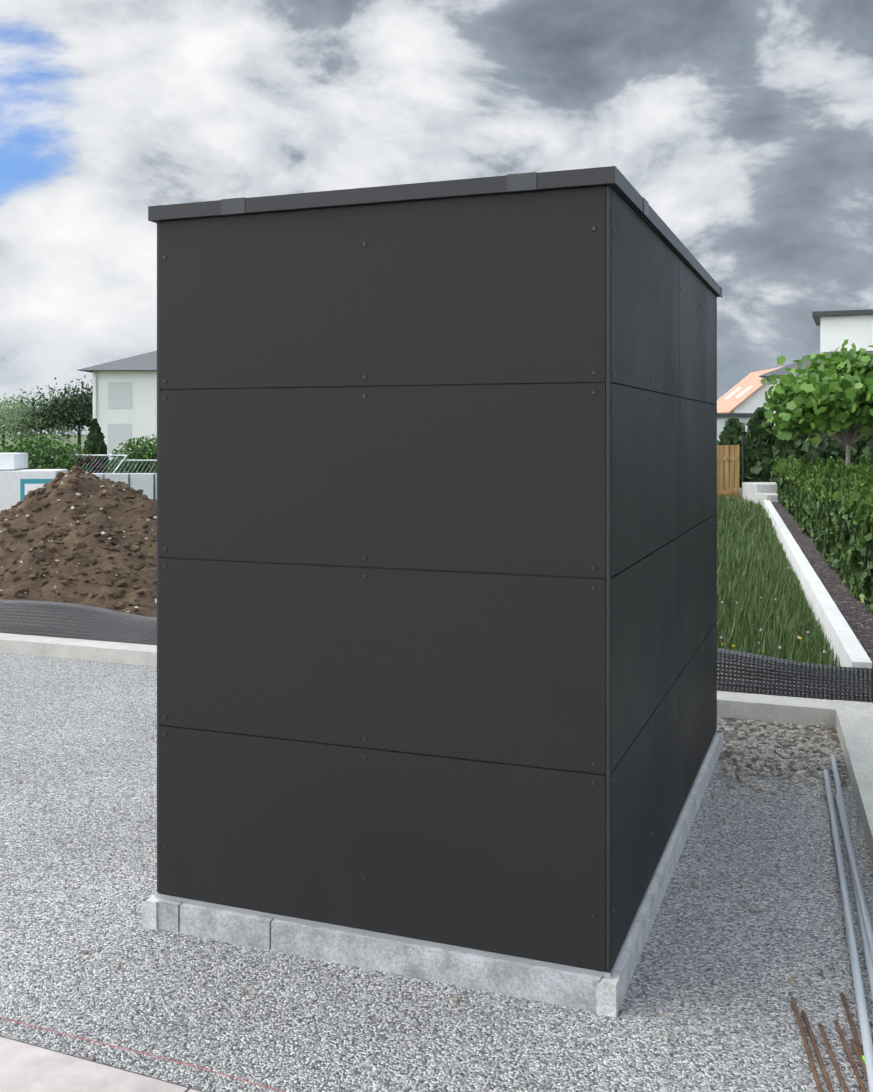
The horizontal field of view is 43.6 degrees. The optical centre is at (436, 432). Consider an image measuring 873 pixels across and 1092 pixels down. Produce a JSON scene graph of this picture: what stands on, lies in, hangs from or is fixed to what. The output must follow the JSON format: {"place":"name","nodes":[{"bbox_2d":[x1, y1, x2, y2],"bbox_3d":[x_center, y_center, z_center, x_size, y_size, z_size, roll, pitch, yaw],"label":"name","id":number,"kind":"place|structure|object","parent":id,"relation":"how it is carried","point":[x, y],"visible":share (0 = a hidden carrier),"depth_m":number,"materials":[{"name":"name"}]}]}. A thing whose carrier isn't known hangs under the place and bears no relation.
{"place":"outdoors","nodes":[
{"label":"outdoors","id":0,"kind":"place"},
{"bbox_2d":[0,434,156,500],"bbox_3d":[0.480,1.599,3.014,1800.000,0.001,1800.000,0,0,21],"label":"hedge","id":1,"kind":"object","parent":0,"point":[83,438],"depth_m":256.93,"materials":[{"name":"green plant"}]},
{"bbox_2d":[0,427,20,451],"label":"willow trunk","id":2,"kind":"object","parent":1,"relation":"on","point":[3,442],"depth_m":81.52,"materials":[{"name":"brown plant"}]},
{"bbox_2d":[0,393,59,441],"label":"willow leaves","id":3,"kind":"object","parent":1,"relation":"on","point":[20,416],"visible":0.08,"depth_m":81.48,"materials":[{"name":"green plant"}]},
{"bbox_2d":[2,411,61,440],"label":"willow trunk","id":4,"kind":"object","parent":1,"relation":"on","point":[29,426],"visible":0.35,"depth_m":79.03,"materials":[{"name":"brown plant"}]},
{"bbox_2d":[0,386,86,441],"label":"willow leaves","id":5,"kind":"object","parent":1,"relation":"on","point":[11,416],"visible":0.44,"depth_m":77.95,"materials":[{"name":"green plant"}]},
{"bbox_2d":[48,402,91,453],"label":"tree","id":6,"kind":"object","parent":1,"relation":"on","point":[79,430],"visible":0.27,"depth_m":77.56,"materials":[{"name":"brown plant"}]},
{"bbox_2d":[14,375,92,439],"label":"dark tree leaves","id":7,"kind":"object","parent":6,"relation":"attached to","point":[61,404],"visible":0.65,"depth_m":75.89,"materials":[{"name":"green plant"}]},
{"bbox_2d":[0,430,156,472],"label":"round shrub leaves","id":8,"kind":"object","parent":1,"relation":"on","point":[44,444],"visible":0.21,"depth_m":29.81,"materials":[{"name":"green plant"}]},
{"bbox_2d":[16,446,156,472],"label":"bushes","id":9,"kind":"object","parent":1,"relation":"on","point":[67,458],"visible":0.21,"depth_m":29.79,"materials":[{"name":"green"}]},
{"bbox_2d":[74,454,107,472],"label":"red shrub leaves","id":10,"kind":"object","parent":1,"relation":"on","point":[89,459],"visible":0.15,"depth_m":29.72,"materials":[{"name":"plant"}]},
{"bbox_2d":[83,418,109,472],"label":"thuja cone leaves","id":11,"kind":"object","parent":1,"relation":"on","point":[94,443],"visible":0.54,"depth_m":32.69,"materials":[{"name":"green plant"}]},
{"bbox_2d":[65,454,156,472],"bbox_3d":[-8.108,1.107,28.839,5.659,1.020,1.768,0,0,11],"label":"metal railing","id":12,"kind":"object","parent":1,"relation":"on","point":[120,463],"visible":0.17,"depth_m":29.44,"materials":[{"name":"grey metal"}]},
{"bbox_2d":[92,473,156,498],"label":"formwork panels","id":13,"kind":"object","parent":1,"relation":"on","point":[146,483],"visible":0.15,"depth_m":25.95,"materials":[{"name":"grey concrete"}]},
{"bbox_2d":[158,899,601,1011],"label":"kerb","id":14,"kind":"structure","parent":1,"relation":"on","point":[527,981],"depth_m":3.23,"materials":[{"name":"concrete"}]},
{"bbox_2d":[142,731,722,1016],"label":"kerb side","id":15,"kind":"structure","parent":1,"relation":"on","point":[610,993],"depth_m":3.51,"materials":[{"name":"concrete"}]},
{"bbox_2d":[155,729,717,978],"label":"base trim","id":16,"kind":"structure","parent":15,"relation":"on","point":[504,956],"depth_m":3.28,"materials":[{"name":"grey metal"}]},
{"bbox_2d":[157,186,716,970],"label":"shed corner posts","id":17,"kind":"object","parent":15,"relation":"on","point":[607,572],"visible":0.54,"depth_m":3.02,"materials":[{"name":"black metal"}]},
{"bbox_2d":[159,187,716,970],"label":"shed panels","id":18,"kind":"object","parent":15,"relation":"on","point":[489,297],"visible":0.98,"depth_m":3.27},
{"bbox_2d":[148,166,719,296],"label":"shed roof","id":19,"kind":"structure","parent":18,"relation":"on","point":[619,183],"depth_m":3.27,"materials":[{"name":"grey metal"}]},
{"bbox_2d":[221,172,722,297],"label":"shed fascia joints","id":20,"kind":"object","parent":19,"relation":"attached to","point":[521,181],"visible":1,"depth_m":3.10,"materials":[{"name":"grey metal"}]},
{"bbox_2d":[160,185,714,774],"bbox_3d":[0.253,0.406,4.516,1.467,2.195,2.636,0,0,21],"label":"joint","id":21,"kind":"object","parent":18,"relation":"attached to","point":[400,385],"visible":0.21,"depth_m":3.26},
{"bbox_2d":[163,226,716,916],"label":"screws","id":22,"kind":"object","parent":18,"relation":"attached to","point":[593,566],"visible":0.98,"depth_m":3.27,"materials":[{"name":"black metal"}]},
{"bbox_2d":[0,653,872,1091],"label":"gravel area","id":23,"kind":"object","parent":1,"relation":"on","point":[722,955],"depth_m":3.23,"materials":[{"name":"grey gravel"}]},
{"bbox_2d":[0,1017,283,1091],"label":"string line","id":24,"kind":"object","parent":23,"relation":"on","point":[145,1053],"visible":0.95,"depth_m":2.77,"materials":[{"name":"red"}]},
{"bbox_2d":[18,723,807,1060],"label":"gravel pebbles","id":25,"kind":"object","parent":23,"relation":"on","point":[458,999],"visible":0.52,"depth_m":3.16,"materials":[{"name":"grey stone"}]},
{"bbox_2d":[710,720,842,807],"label":"rubble stones","id":26,"kind":"object","parent":23,"relation":"on","point":[827,742],"visible":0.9,"depth_m":5.36,"materials":[{"name":"grey stone"}]},
{"bbox_2d":[791,992,872,1091],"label":"rebar rods","id":27,"kind":"object","parent":23,"relation":"on","point":[857,1047],"visible":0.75,"depth_m":2.80,"materials":[{"name":"metal"}]},
{"bbox_2d":[823,754,872,1091],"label":"conduit pipes","id":28,"kind":"object","parent":23,"relation":"on","point":[866,930],"visible":1,"depth_m":3.55,"materials":[{"name":"grey"}]},
{"bbox_2d":[0,633,872,862],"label":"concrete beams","id":29,"kind":"structure","parent":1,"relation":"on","point":[851,722],"depth_m":6.04,"materials":[{"name":"grey concrete"}]},
{"bbox_2d":[0,599,872,702],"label":"membrane","id":30,"kind":"object","parent":29,"relation":"on","point":[740,671],"visible":0.42,"depth_m":6.44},
{"bbox_2d":[717,445,738,499],"bbox_3d":[5.349,0.934,24.139,2.615,1.330,0.050,0,0,10],"label":"wood fence","id":31,"kind":"object","parent":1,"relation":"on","point":[723,457],"visible":0.12,"depth_m":23.95,"materials":[{"name":"brown wood"}]},
{"bbox_2d":[742,435,743,481],"bbox_3d":[6.694,0.824,23.829,0.055,1.550,0.055,0,0,-2],"label":"black post","id":32,"kind":"object","parent":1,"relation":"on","point":[742,458],"visible":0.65,"depth_m":23.80,"materials":[{"name":"black metal"}]},
{"bbox_2d":[717,492,776,539],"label":"grass","id":33,"kind":"structure","parent":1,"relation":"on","point":[745,514],"depth_m":18.27,"materials":[{"name":"green plant"}]},
{"bbox_2d":[717,527,780,595],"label":"grass","id":34,"kind":"structure","parent":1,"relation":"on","point":[744,560],"depth_m":12.04,"materials":[{"name":"green plant"}]},
{"bbox_2d":[742,482,778,508],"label":"concrete blocks","id":35,"kind":"structure","parent":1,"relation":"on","point":[760,492],"depth_m":22.13,"materials":[{"name":"grey concrete"}]},
{"bbox_2d":[717,577,807,669],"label":"grass","id":36,"kind":"structure","parent":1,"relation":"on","point":[745,619],"depth_m":8.16,"materials":[{"name":"green plant"}]},
{"bbox_2d":[720,567,825,652],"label":"clover flowers","id":37,"kind":"object","parent":36,"relation":"on","point":[824,651],"visible":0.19,"depth_m":7.42,"materials":[{"name":"plant"}]},
{"bbox_2d":[764,500,871,667],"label":"concrete wall","id":38,"kind":"structure","parent":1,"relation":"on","point":[849,650],"depth_m":8.56,"materials":[{"name":"white concrete"}]},
{"bbox_2d":[771,502,872,667],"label":"mulch bed","id":39,"kind":"object","parent":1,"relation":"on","point":[857,616],"visible":0.17,"depth_m":9.36,"materials":[{"name":"gravel"}]},
{"bbox_2d":[729,438,845,490],"bbox_3d":[10.892,0.390,23.689,9.262,2.018,0.581,0,0,27],"label":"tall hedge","id":40,"kind":"object","parent":39,"relation":"on","point":[844,456],"depth_m":25.25,"materials":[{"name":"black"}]},
{"bbox_2d":[717,406,872,487],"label":"tall hedge leaves","id":41,"kind":"object","parent":40,"relation":"attached to","point":[760,455],"visible":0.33,"depth_m":24.99,"materials":[{"name":"green plant"}]},
{"bbox_2d":[760,339,872,464],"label":"plane tree","id":42,"kind":"object","parent":39,"relation":"on","point":[836,380],"depth_m":15.05,"materials":[{"name":"green plant"}]},
{"bbox_2d":[769,469,872,625],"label":"young thuja row","id":43,"kind":"object","parent":39,"relation":"on","point":[841,533],"visible":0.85,"depth_m":10.01,"materials":[{"name":"green plant"}]},
{"bbox_2d":[771,454,872,611],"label":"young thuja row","id":44,"kind":"object","parent":43,"relation":"attached to","point":[843,484],"visible":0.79,"depth_m":11.05,"materials":[{"name":"green plant"}]},
{"bbox_2d":[0,1036,204,1091],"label":"paving","id":45,"kind":"structure","parent":0,"point":[26,1067],"depth_m":2.69,"materials":[{"name":"grey concrete"}]},
{"bbox_2d":[93,371,156,460],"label":"house walls","id":46,"kind":"structure","parent":0,"point":[140,415],"depth_m":60.77,"materials":[{"name":"white paint"}]},
{"bbox_2d":[95,371,96,417],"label":"house downpipe","id":47,"kind":"object","parent":46,"relation":"attached to","point":[95,394],"visible":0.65,"depth_m":60.63,"materials":[{"name":"grey metal"}]},
{"bbox_2d":[78,351,156,372],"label":"house roof","id":48,"kind":"structure","parent":46,"relation":"on","point":[145,362],"depth_m":61.01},
{"bbox_2d":[108,382,130,451],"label":"windows","id":49,"kind":"structure","parent":46,"relation":"attached to","point":[119,394],"depth_m":60.73,"materials":[{"name":"grey glass"}]},
{"bbox_2d":[0,0,872,433],"label":"sky","id":50,"kind":"structure","parent":0,"point":[746,126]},
{"bbox_2d":[717,417,750,440],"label":"garage walls","id":51,"kind":"structure","parent":0,"point":[721,423],"depth_m":81.20,"materials":[{"name":"white paint"}]},
{"bbox_2d":[717,413,752,416],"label":"garage roof","id":52,"kind":"structure","parent":51,"relation":"on","point":[734,414],"depth_m":80.91,"materials":[{"name":"grey metal"}]},
{"bbox_2d":[730,382,770,412],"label":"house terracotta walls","id":53,"kind":"structure","parent":0,"point":[753,402],"depth_m":90.95,"materials":[{"name":"white paint"}]},
{"bbox_2d":[717,366,783,412],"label":"tiled roof","id":54,"kind":"structure","parent":53,"relation":"on","point":[732,402],"depth_m":94.75,"materials":[{"name":"orange tile"}]},
{"bbox_2d":[725,386,751,398],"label":"skylights","id":55,"kind":"object","parent":54,"relation":"on","point":[740,394],"visible":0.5,"depth_m":94.20,"materials":[{"name":"grey glass"}]},
{"bbox_2d":[771,376,788,425],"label":"grey house walls","id":56,"kind":"structure","parent":0,"point":[777,379],"depth_m":58.06,"materials":[{"name":"white paint"}]},
{"bbox_2d":[761,535,842,666],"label":"grass","id":57,"kind":"structure","parent":0,"point":[814,645],"depth_m":9.05,"materials":[{"name":"green plant"}]},
{"bbox_2d":[759,351,872,381],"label":"house roof","id":58,"kind":"structure","parent":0,"point":[781,371],"depth_m":58.24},
{"bbox_2d":[820,315,872,352],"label":"grey house upper walls","id":59,"kind":"structure","parent":0,"point":[837,331],"depth_m":59.21,"materials":[{"name":"white paint"}]},
{"bbox_2d":[812,309,872,325],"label":"flat roof","id":60,"kind":"structure","parent":59,"relation":"on","point":[816,315],"depth_m":59.04,"materials":[{"name":"grey metal"}]},
{"label":"dirt area","id":61,"kind":"object","parent":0,"visible":0},
{"bbox_2d":[0,453,67,513],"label":"concrete wall","id":62,"kind":"structure","parent":61,"relation":"on","point":[12,471],"depth_m":18.39,"materials":[{"name":"grey concrete"}]},
{"bbox_2d":[20,479,51,500],"bbox_3d":[-6.731,1.079,18.399,0.485,0.600,0.259,0,0,21],"label":"pallet label","id":63,"kind":"object","parent":62,"relation":"attached to","point":[23,482],"depth_m":18.38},
{"bbox_2d":[0,470,156,617],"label":"dirt mound","id":64,"kind":"object","parent":61,"relation":"on","point":[118,514],"visible":0.29,"depth_m":9.61,"materials":[{"name":"soil"}]},
{"bbox_2d":[0,470,156,612],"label":"stones","id":65,"kind":"object","parent":64,"relation":"on","point":[73,508],"visible":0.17,"depth_m":9.99,"materials":[{"name":"grey stone"}]},
{"bbox_2d":[0,466,156,616],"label":"dirt clods","id":66,"kind":"object","parent":64,"relation":"on","point":[120,592],"visible":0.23,"depth_m":9.69,"materials":[{"name":"soil"}]}
]}

